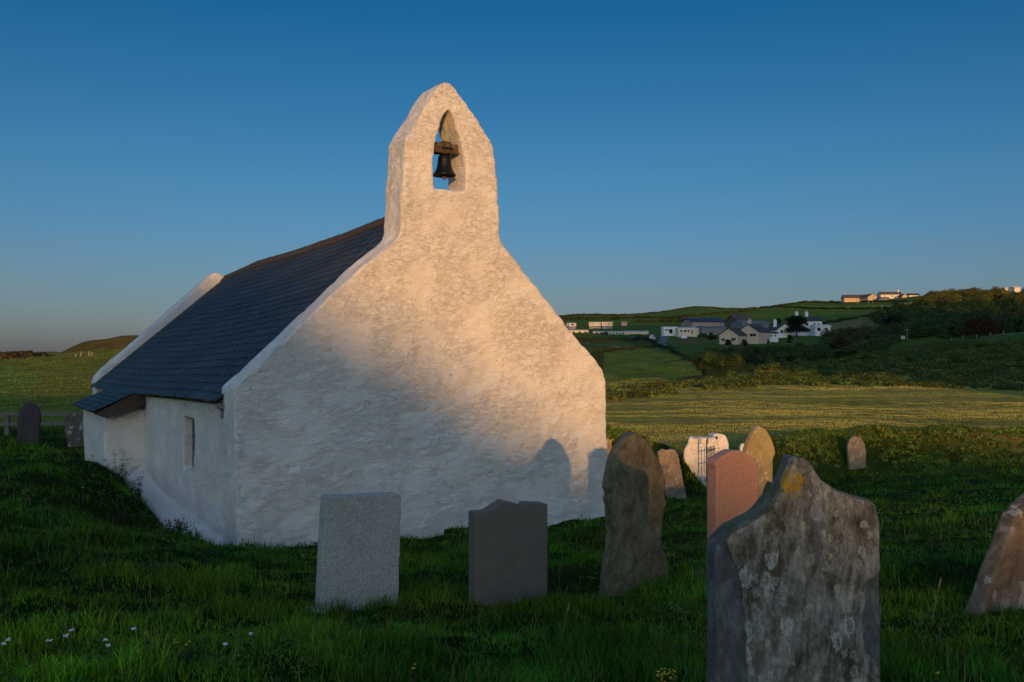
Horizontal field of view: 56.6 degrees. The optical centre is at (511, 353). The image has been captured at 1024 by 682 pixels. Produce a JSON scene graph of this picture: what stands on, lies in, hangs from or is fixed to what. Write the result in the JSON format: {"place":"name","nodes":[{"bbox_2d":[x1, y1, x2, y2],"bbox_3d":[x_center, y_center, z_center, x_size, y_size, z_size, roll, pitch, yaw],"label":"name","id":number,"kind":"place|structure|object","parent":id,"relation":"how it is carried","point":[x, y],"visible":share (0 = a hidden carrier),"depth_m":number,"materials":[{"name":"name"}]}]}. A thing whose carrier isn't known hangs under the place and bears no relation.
{"place":"outdoors","nodes":[
{"label":"outdoors","id":0,"kind":"place"},
{"bbox_2d":[0,296,1023,681],"bbox_3d":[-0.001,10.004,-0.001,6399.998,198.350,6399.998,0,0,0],"label":"ground","id":1,"kind":"structure","parent":0,"point":[620,368],"depth_m":25.41,"materials":[{"name":"green plant"}]},
{"bbox_2d":[1,642,10,674],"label":"yarrow","id":2,"kind":"object","parent":1,"relation":"on","point":[2,643],"visible":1,"depth_m":4.47,"materials":[{"name":"white plant"}]},
{"bbox_2d":[4,638,10,678],"bbox_3d":[-2.326,1.420,4.378,0.032,0.217,0.023,0,0,-30],"label":"yarrow","id":3,"kind":"object","parent":1,"relation":"on","point":[8,639],"visible":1,"depth_m":4.37,"materials":[{"name":"white plant"}]},
{"bbox_2d":[0,350,47,359],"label":"scrub","id":4,"kind":"object","parent":1,"relation":"on","point":[18,354],"visible":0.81,"depth_m":149.37,"materials":[{"name":"brown plant"}]},
{"bbox_2d":[16,402,40,444],"bbox_3d":[-11.622,1.880,22.849,0.583,1.390,0.104,0,0,-8],"label":"gravestone","id":5,"kind":"object","parent":1,"relation":"on","point":[29,420],"visible":0.61,"depth_m":22.80,"materials":[{"name":"grey stone"}]},
{"bbox_2d":[0,412,83,435],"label":"timber fence","id":6,"kind":"object","parent":1,"relation":"on","point":[6,424],"visible":0.23,"depth_m":26.00,"materials":[{"name":"grey wood"}]},
{"bbox_2d":[46,633,68,668],"bbox_3d":[-2.292,1.527,4.798,0.033,0.198,0.122,0,0,38],"label":"yarrow","id":7,"kind":"object","parent":1,"relation":"on","point":[52,639],"visible":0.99,"depth_m":4.78,"materials":[{"name":"white plant"}]},
{"bbox_2d":[0,348,118,427],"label":"field grass","id":8,"kind":"structure","parent":1,"relation":"on","point":[66,402],"depth_m":72.32,"materials":[{"name":"green plant"}]},
{"bbox_2d":[68,628,74,659],"bbox_3d":[-2.212,1.498,4.785,0.025,0.216,0.053,0,0,-41],"label":"yarrow","id":9,"kind":"object","parent":1,"relation":"on","point":[71,630],"visible":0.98,"depth_m":4.79,"materials":[{"name":"white plant"}]},
{"bbox_2d":[65,413,83,446],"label":"gravestone","id":10,"kind":"object","parent":1,"relation":"on","point":[74,431],"visible":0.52,"depth_m":23.20,"materials":[{"name":"grey stone"}]},
{"bbox_2d":[105,644,110,678],"bbox_3d":[-1.911,1.475,4.514,0.021,0.184,0.057,0,0,-44],"label":"yarrow","id":11,"kind":"object","parent":1,"relation":"on","point":[108,645],"visible":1,"depth_m":4.52,"materials":[{"name":"white plant"}]},
{"bbox_2d":[91,451,133,480],"bbox_3d":[-7.099,2.007,16.867,0.733,0.554,0.403,0,0,0],"label":"weed","id":12,"kind":"object","parent":1,"relation":"on","point":[103,470],"visible":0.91,"depth_m":16.81,"materials":[{"name":"green plant"}]},
{"bbox_2d":[102,467,128,485],"bbox_3d":[-6.939,2.154,16.465,0.578,0.397,0.298,0,0,-31],"label":"weed","id":13,"kind":"object","parent":1,"relation":"on","point":[121,481],"visible":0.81,"depth_m":16.48,"materials":[{"name":"green plant"}]},
{"bbox_2d":[122,475,143,502],"bbox_3d":[-6.150,2.205,15.445,0.263,0.458,0.658,0,0,-38],"label":"weed","id":14,"kind":"object","parent":1,"relation":"on","point":[137,490],"visible":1,"depth_m":15.37,"materials":[{"name":"green plant"}]},
{"bbox_2d":[143,631,149,657],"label":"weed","id":15,"kind":"object","parent":1,"relation":"on","point":[147,643],"visible":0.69,"depth_m":5.22,"materials":[{"name":"green plant"}]},
{"bbox_2d":[153,518,197,530],"bbox_3d":[-4.752,2.464,13.368,0.577,0.321,0.412,0,0,25],"label":"weed","id":16,"kind":"object","parent":1,"relation":"on","point":[170,525],"visible":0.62,"depth_m":13.38,"materials":[{"name":"green plant"}]},
{"bbox_2d":[171,639,181,662],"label":"yellow flower","id":17,"kind":"object","parent":1,"relation":"on","point":[177,653],"visible":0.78,"depth_m":4.89,"materials":[{"name":"green plant"}]},
{"bbox_2d":[172,517,191,531],"bbox_3d":[-4.548,2.409,13.099,0.182,0.271,0.367,0,0,-39],"label":"weed","id":18,"kind":"object","parent":1,"relation":"on","point":[177,524],"visible":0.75,"depth_m":13.13,"materials":[{"name":"green plant"}]},
{"bbox_2d":[183,641,193,670],"bbox_3d":[-1.645,1.535,4.824,0.054,0.148,0.050,0,0,14],"label":"yellow flower","id":19,"kind":"object","parent":1,"relation":"on","point":[188,656],"visible":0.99,"depth_m":4.81,"materials":[{"name":"green plant"}]},
{"bbox_2d":[194,621,199,639],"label":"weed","id":20,"kind":"object","parent":1,"relation":"on","point":[197,631],"visible":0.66,"depth_m":5.92,"materials":[{"name":"green plant"}]},
{"bbox_2d":[223,642,229,677],"bbox_3d":[-1.395,1.521,4.661,0.041,0.210,0.023,0,0,-35],"label":"yarrow","id":21,"kind":"object","parent":1,"relation":"on","point":[225,644],"visible":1,"depth_m":4.66,"materials":[{"name":"white plant"}]},
{"bbox_2d":[245,632,253,667],"bbox_3d":[-1.339,1.526,4.844,0.025,0.202,0.048,0,0,34],"label":"yarrow","id":22,"kind":"object","parent":1,"relation":"on","point":[250,633],"visible":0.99,"depth_m":4.84,"materials":[{"name":"white plant"}]},
{"bbox_2d":[71,83,607,548],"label":"church","id":23,"kind":"structure","parent":1,"relation":"on","point":[423,353],"depth_m":14.09,"materials":[{"name":"paint"}]},
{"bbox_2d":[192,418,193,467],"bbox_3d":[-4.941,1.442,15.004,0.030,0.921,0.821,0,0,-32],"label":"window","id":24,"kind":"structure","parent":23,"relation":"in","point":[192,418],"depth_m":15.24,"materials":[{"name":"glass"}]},
{"bbox_2d":[433,141,458,179],"bbox_3d":[-1.000,-2.866,14.171,0.631,0.572,0.350,0,0,-32],"label":"church bell","id":25,"kind":"object","parent":23,"relation":"hanging from","point":[444,150],"visible":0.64,"depth_m":14.09,"materials":[{"name":"brown metal"}]},
{"bbox_2d":[315,492,400,612],"bbox_3d":[-1.182,1.679,7.324,0.657,1.200,0.143,0,0,-30],"label":"gravestone","id":26,"kind":"object","parent":1,"relation":"on","point":[358,544],"visible":0.73,"depth_m":7.25,"materials":[{"name":"stone"}]},
{"bbox_2d":[408,663,418,681],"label":"yellow flower","id":27,"kind":"object","parent":1,"relation":"on","point":[413,677],"visible":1,"depth_m":4.70,"materials":[{"name":"green plant"}]},
{"bbox_2d":[468,499,546,606],"bbox_3d":[-0.030,1.766,7.663,0.661,1.174,0.142,0,0,-30],"label":"gravestone","id":28,"kind":"object","parent":1,"relation":"on","point":[507,544],"visible":0.65,"depth_m":7.58,"materials":[{"name":"grey stone"}]},
{"bbox_2d":[0,421,1023,681],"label":"churchyard grass","id":29,"kind":"structure","parent":1,"relation":"on","point":[896,659],"depth_m":6.56,"materials":[{"name":"green plant"}]},
{"bbox_2d":[0,465,1023,681],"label":"seed stalks","id":30,"kind":"object","parent":1,"relation":"on","point":[436,600],"visible":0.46,"depth_m":6.46,"materials":[{"name":"green plant"}]},
{"bbox_2d":[560,601,569,641],"bbox_3d":[0.328,1.678,5.900,0.070,0.281,0.012,0,0,0],"label":"dry stalk","id":31,"kind":"object","parent":1,"relation":"on","point":[565,618],"visible":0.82,"depth_m":5.90,"materials":[{"name":"plant"}]},
{"bbox_2d":[566,323,575,329],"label":"static caravan","id":32,"kind":"object","parent":1,"relation":"on","point":[569,326],"visible":0.98,"depth_m":455.07,"materials":[{"name":"beige metal"}]},
{"bbox_2d":[569,330,587,332],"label":"static caravan","id":33,"kind":"object","parent":1,"relation":"on","point":[579,331],"visible":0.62,"depth_m":400.03,"materials":[{"name":"beige metal"}]},
{"bbox_2d":[561,315,621,319],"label":"hedge","id":34,"kind":"object","parent":1,"relation":"on","point":[589,318],"visible":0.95,"depth_m":651.51,"materials":[{"name":"green plant"}]},
{"bbox_2d":[588,322,600,328],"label":"static caravan","id":35,"kind":"object","parent":1,"relation":"on","point":[591,325],"visible":0.99,"depth_m":462.06,"materials":[{"name":"beige metal"}]},
{"bbox_2d":[592,331,606,333],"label":"static caravan","id":36,"kind":"object","parent":1,"relation":"on","point":[599,332],"visible":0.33,"depth_m":398.02,"materials":[{"name":"white metal"}]},
{"bbox_2d":[601,322,612,328],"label":"static caravan","id":37,"kind":"object","parent":1,"relation":"on","point":[606,325],"visible":0.99,"depth_m":460.07,"materials":[{"name":"beige metal"}]},
{"bbox_2d":[606,438,611,456],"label":"gravestone","id":38,"kind":"object","parent":1,"relation":"on","point":[609,443],"visible":0.19,"depth_m":19.50,"materials":[{"name":"stone"}]},
{"bbox_2d":[559,311,660,316],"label":"hedge","id":39,"kind":"object","parent":1,"relation":"on","point":[606,314],"visible":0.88,"depth_m":854.23,"materials":[{"name":"green plant"}]},
{"bbox_2d":[577,337,648,340],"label":"hedge","id":40,"kind":"object","parent":1,"relation":"on","point":[642,338],"visible":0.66,"depth_m":336.36,"materials":[{"name":"green plant"}]},
{"bbox_2d":[607,331,623,333],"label":"static caravan","id":41,"kind":"object","parent":1,"relation":"on","point":[615,332],"visible":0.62,"depth_m":392.10,"materials":[{"name":"white metal"}]},
{"bbox_2d":[620,321,626,325],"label":"static caravan","id":42,"kind":"object","parent":1,"relation":"on","point":[623,323],"visible":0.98,"depth_m":500.11,"materials":[{"name":"beige metal"}]},
{"bbox_2d":[592,344,657,352],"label":"hedge","id":43,"kind":"object","parent":1,"relation":"on","point":[615,349],"visible":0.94,"depth_m":253.85,"materials":[{"name":"green plant"}]},
{"bbox_2d":[606,424,653,446],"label":"hedge bank plants","id":44,"kind":"object","parent":1,"relation":"on","point":[612,431],"visible":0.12,"depth_m":25.65,"materials":[{"name":"green plant"}]},
{"bbox_2d":[599,432,668,596],"bbox_3d":[1.052,1.542,8.182,0.637,1.729,0.152,0,0,-30],"label":"gravestone","id":45,"kind":"object","parent":1,"relation":"on","point":[633,487],"visible":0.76,"depth_m":8.09,"materials":[{"name":"grey stone"}]},
{"bbox_2d":[624,331,648,333],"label":"static caravan","id":46,"kind":"object","parent":1,"relation":"on","point":[636,332],"visible":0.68,"depth_m":385.03,"materials":[{"name":"white metal"}]},
{"bbox_2d":[628,336,658,344],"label":"hedge","id":47,"kind":"object","parent":1,"relation":"on","point":[652,341],"visible":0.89,"depth_m":332.74,"materials":[{"name":"green plant"}]},
{"bbox_2d":[610,315,683,319],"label":"hedge","id":48,"kind":"object","parent":1,"relation":"on","point":[658,317],"visible":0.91,"depth_m":635.43,"materials":[{"name":"green plant"}]},
{"bbox_2d":[634,319,682,321],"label":"hedge","id":49,"kind":"object","parent":1,"relation":"on","point":[674,320],"visible":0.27,"depth_m":546.25,"materials":[{"name":"green plant"}]},
{"bbox_2d":[656,668,676,681],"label":"ragwort","id":50,"kind":"object","parent":1,"relation":"on","point":[662,678],"visible":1,"depth_m":4.18,"materials":[{"name":"yellow plant"}]},
{"bbox_2d":[661,327,677,335],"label":"chalet","id":51,"kind":"object","parent":1,"relation":"on","point":[668,331],"visible":0.93,"depth_m":351.97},
{"bbox_2d":[656,449,686,499],"bbox_3d":[3.699,3.001,22.062,0.712,1.567,0.137,0,0,-12],"label":"gravestone","id":52,"kind":"object","parent":1,"relation":"on","point":[668,459],"visible":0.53,"depth_m":22.01,"materials":[{"name":"stone"}]},
{"bbox_2d":[658,344,712,375],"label":"hedge","id":53,"kind":"object","parent":1,"relation":"on","point":[700,367],"visible":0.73,"depth_m":186.32,"materials":[{"name":"green plant"}]},
{"bbox_2d":[675,328,698,336],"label":"chalet","id":54,"kind":"object","parent":1,"relation":"on","point":[692,332],"visible":0.98,"depth_m":347.02,"materials":[{"name":"white paint"}]},
{"bbox_2d":[693,570,705,578],"bbox_3d":[1.640,1.985,8.200,0.165,0.207,0.129,0,0,-17],"label":"fallen stone","id":55,"kind":"object","parent":1,"relation":"on","point":[698,574],"visible":0.14,"depth_m":8.17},
{"bbox_2d":[679,318,725,327],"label":"barn","id":56,"kind":"structure","parent":1,"relation":"on","point":[689,322],"depth_m":372.87,"materials":[{"name":"grey metal"}]},
{"bbox_2d":[683,433,728,485],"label":"gate wall","id":57,"kind":"structure","parent":1,"relation":"on","point":[694,455],"depth_m":27.20,"materials":[{"name":"white paint"}]},
{"bbox_2d":[706,436,717,481],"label":"iron gate","id":58,"kind":"structure","parent":57,"relation":"attached to","point":[709,450],"depth_m":26.43,"materials":[{"name":"black metal"}]},
{"bbox_2d":[660,308,757,318],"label":"hedge","id":59,"kind":"object","parent":1,"relation":"on","point":[710,313],"visible":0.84,"depth_m":675.63,"materials":[{"name":"green plant"}]},
{"bbox_2d":[694,326,726,335],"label":"grey shed","id":60,"kind":"structure","parent":1,"relation":"on","point":[714,330],"depth_m":345.06,"materials":[{"name":"grey metal"}]},
{"bbox_2d":[707,333,716,339],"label":"tree","id":61,"kind":"object","parent":1,"relation":"on","point":[710,336],"visible":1,"depth_m":305.57,"materials":[{"name":"green plant"}]},
{"bbox_2d":[725,339,731,344],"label":"shrub","id":62,"kind":"object","parent":1,"relation":"on","point":[728,341],"visible":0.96,"depth_m":272.61,"materials":[{"name":"green plant"}]},
{"bbox_2d":[706,449,757,541],"bbox_3d":[1.865,1.558,8.058,0.479,1.482,0.132,0,0,-30],"label":"gravestone","id":63,"kind":"object","parent":1,"relation":"on","point":[732,484],"visible":0.39,"depth_m":7.97,"materials":[{"name":"pink stone"}]},
{"bbox_2d":[718,327,747,343],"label":"bungalow","id":64,"kind":"object","parent":1,"relation":"on","point":[735,335],"visible":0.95,"depth_m":274.19,"materials":[{"name":"beige paint"}]},
{"bbox_2d":[725,311,753,327],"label":"farm building","id":65,"kind":"structure","parent":1,"relation":"on","point":[732,318],"depth_m":362.60,"materials":[{"name":"grey tile"}]},
{"bbox_2d":[739,443,743,451],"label":"gravestone","id":66,"kind":"object","parent":1,"relation":"on","point":[741,446],"visible":0.15,"depth_m":27.00,"materials":[{"name":"white stone"}]},
{"bbox_2d":[741,339,747,345],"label":"shrub","id":67,"kind":"object","parent":1,"relation":"on","point":[744,342],"visible":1,"depth_m":267.51,"materials":[{"name":"green plant"}]},
{"bbox_2d":[729,321,769,327],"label":"grey shed","id":68,"kind":"structure","parent":1,"relation":"on","point":[741,324],"depth_m":346.06,"materials":[{"name":"grey metal"}]},
{"bbox_2d":[661,300,839,311],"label":"hedge","id":69,"kind":"object","parent":1,"relation":"on","point":[734,308],"visible":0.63,"depth_m":862.12,"materials":[{"name":"green plant"}]},
{"bbox_2d":[739,319,771,343],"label":"bungalow","id":70,"kind":"object","parent":1,"relation":"on","point":[758,333],"visible":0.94,"depth_m":277.07,"materials":[{"name":"beige paint"}]},
{"bbox_2d":[743,426,774,498],"bbox_3d":[4.685,2.312,18.066,0.736,1.870,0.154,0,0,-30],"label":"gravestone","id":71,"kind":"object","parent":1,"relation":"on","point":[758,446],"visible":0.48,"depth_m":18.02,"materials":[{"name":"stone"}]},
{"bbox_2d":[770,332,778,341],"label":"annexe","id":72,"kind":"structure","parent":1,"relation":"on","point":[773,336],"depth_m":292.03,"materials":[{"name":"white paint"}]},
{"bbox_2d":[767,319,792,337],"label":"white house","id":73,"kind":"structure","parent":1,"relation":"on","point":[776,327],"depth_m":315.10,"materials":[{"name":"white paint"}]},
{"bbox_2d":[787,335,792,342],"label":"tree","id":74,"kind":"object","parent":1,"relation":"on","point":[789,337],"visible":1,"depth_m":283.01,"materials":[{"name":"green plant"}]},
{"bbox_2d":[706,455,880,681],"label":"gravestone","id":75,"kind":"object","parent":1,"relation":"on","point":[792,571],"visible":1,"depth_m":3.58,"materials":[{"name":"stone"}]},
{"bbox_2d":[784,315,810,336],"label":"pine tree","id":76,"kind":"object","parent":1,"relation":"on","point":[797,322],"visible":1,"depth_m":313.33,"materials":[{"name":"green plant"}]},
{"bbox_2d":[692,331,904,367],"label":"thicket","id":77,"kind":"object","parent":1,"relation":"on","point":[735,355],"visible":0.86,"depth_m":212.52,"materials":[{"name":"green plant"}]},
{"bbox_2d":[790,312,822,335],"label":"white house","id":78,"kind":"structure","parent":1,"relation":"on","point":[814,320],"depth_m":330.31,"materials":[{"name":"white paint"}]},
{"bbox_2d":[605,338,1023,400],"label":"bracken","id":79,"kind":"object","parent":1,"relation":"on","point":[889,377],"visible":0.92,"depth_m":121.85,"materials":[{"name":"green plant"}]},
{"bbox_2d":[605,372,1023,447],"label":"field grass","id":80,"kind":"structure","parent":1,"relation":"on","point":[852,421],"depth_m":62.86,"materials":[{"name":"green plant"}]},
{"bbox_2d":[809,325,831,335],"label":"extension","id":81,"kind":"object","parent":1,"relation":"on","point":[816,330],"visible":0.86,"depth_m":322.07,"materials":[{"name":"white paint"}]},
{"bbox_2d":[759,305,892,309],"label":"hedge","id":82,"kind":"object","parent":1,"relation":"on","point":[842,307],"visible":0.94,"depth_m":648.93,"materials":[{"name":"green plant"}]},
{"bbox_2d":[828,338,853,349],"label":"tree","id":83,"kind":"object","parent":1,"relation":"on","point":[838,343],"visible":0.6,"depth_m":229.00,"materials":[{"name":"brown plant"}]},
{"bbox_2d":[774,299,907,305],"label":"hedge","id":84,"kind":"object","parent":1,"relation":"on","point":[840,301],"visible":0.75,"depth_m":752.55,"materials":[{"name":"green plant"}]},
{"bbox_2d":[822,315,870,323],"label":"hedge","id":85,"kind":"object","parent":1,"relation":"on","point":[838,320],"visible":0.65,"depth_m":452.99,"materials":[{"name":"green plant"}]},
{"bbox_2d":[841,295,862,302],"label":"long barn","id":86,"kind":"structure","parent":1,"relation":"on","point":[850,298],"depth_m":736.62,"materials":[{"name":"stone"}]},
{"bbox_2d":[846,436,865,468],"bbox_3d":[10.884,3.319,30.067,0.647,1.401,0.158,0,0,-10],"label":"gravestone","id":87,"kind":"object","parent":1,"relation":"on","point":[856,452],"visible":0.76,"depth_m":30.00,"materials":[{"name":"stone"}]},
{"bbox_2d":[818,324,894,342],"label":"thicket","id":88,"kind":"object","parent":1,"relation":"on","point":[863,332],"visible":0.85,"depth_m":282.00,"materials":[{"name":"green plant"}]},
{"bbox_2d":[860,294,876,300],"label":"barn","id":89,"kind":"structure","parent":1,"relation":"on","point":[865,297],"depth_m":722.27,"materials":[{"name":"paint"}]},
{"bbox_2d":[876,297,889,299],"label":"stone shed","id":90,"kind":"structure","parent":1,"relation":"on","point":[882,298],"depth_m":712.00,"materials":[{"name":"grey stone"}]},
{"bbox_2d":[877,290,901,298],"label":"farmhouse","id":91,"kind":"object","parent":1,"relation":"on","point":[892,295],"visible":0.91,"depth_m":730.46,"materials":[{"name":"white paint"}]},
{"bbox_2d":[881,314,905,328],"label":"tree","id":92,"kind":"object","parent":1,"relation":"on","point":[897,318],"visible":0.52,"depth_m":316.22,"materials":[{"name":"green plant"}]},
{"bbox_2d":[769,423,1023,468],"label":"hedge bank plants","id":93,"kind":"object","parent":1,"relation":"on","point":[793,439],"visible":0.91,"depth_m":31.29,"materials":[{"name":"green plant"}]},
{"bbox_2d":[898,294,906,297],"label":"stone cottage","id":94,"kind":"structure","parent":1,"relation":"on","point":[902,295],"depth_m":715.13,"materials":[{"name":"white tile"}]},
{"bbox_2d":[906,293,919,296],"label":"cottage","id":95,"kind":"structure","parent":1,"relation":"on","point":[911,294],"depth_m":726.17,"materials":[{"name":"white paint"}]},
{"bbox_2d":[931,578,940,619],"bbox_3d":[2.765,1.614,6.200,0.070,0.301,0.012,0,0,0],"label":"dry stalk","id":96,"kind":"object","parent":1,"relation":"on","point":[936,596],"visible":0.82,"depth_m":6.20,"materials":[{"name":"plant"}]},
{"bbox_2d":[868,305,1023,337],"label":"woodland","id":97,"kind":"object","parent":1,"relation":"on","point":[940,323],"visible":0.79,"depth_m":287.74,"materials":[{"name":"green plant"}]},
{"bbox_2d":[889,286,1023,317],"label":"woodland","id":98,"kind":"object","parent":1,"relation":"on","point":[969,300],"visible":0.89,"depth_m":439.67,"materials":[{"name":"green plant"}]},
{"bbox_2d":[954,316,1007,337],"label":"tree","id":99,"kind":"object","parent":1,"relation":"on","point":[982,324],"visible":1,"depth_m":248.84,"materials":[{"name":"red plant"}]},
{"bbox_2d":[966,492,1023,615],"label":"gravestone","id":100,"kind":"object","parent":1,"relation":"on","point":[1001,567],"visible":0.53,"depth_m":6.64,"materials":[{"name":"beige stone"}]},
{"bbox_2d":[1010,286,1020,291],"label":"distant house","id":101,"kind":"structure","parent":1,"relation":"on","point":[1015,288],"depth_m":850.00,"materials":[{"name":"white paint"}]},
{"bbox_2d":[0,0,1023,351],"label":"sky","id":102,"kind":"structure","parent":0,"point":[650,155],"materials":[{"name":"blue"}]},
{"bbox_2d":[656,336,674,345],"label":"road","id":103,"kind":"structure","parent":0,"point":[663,340],"depth_m":326.99,"materials":[{"name":"grey asphalt"}]}
]}

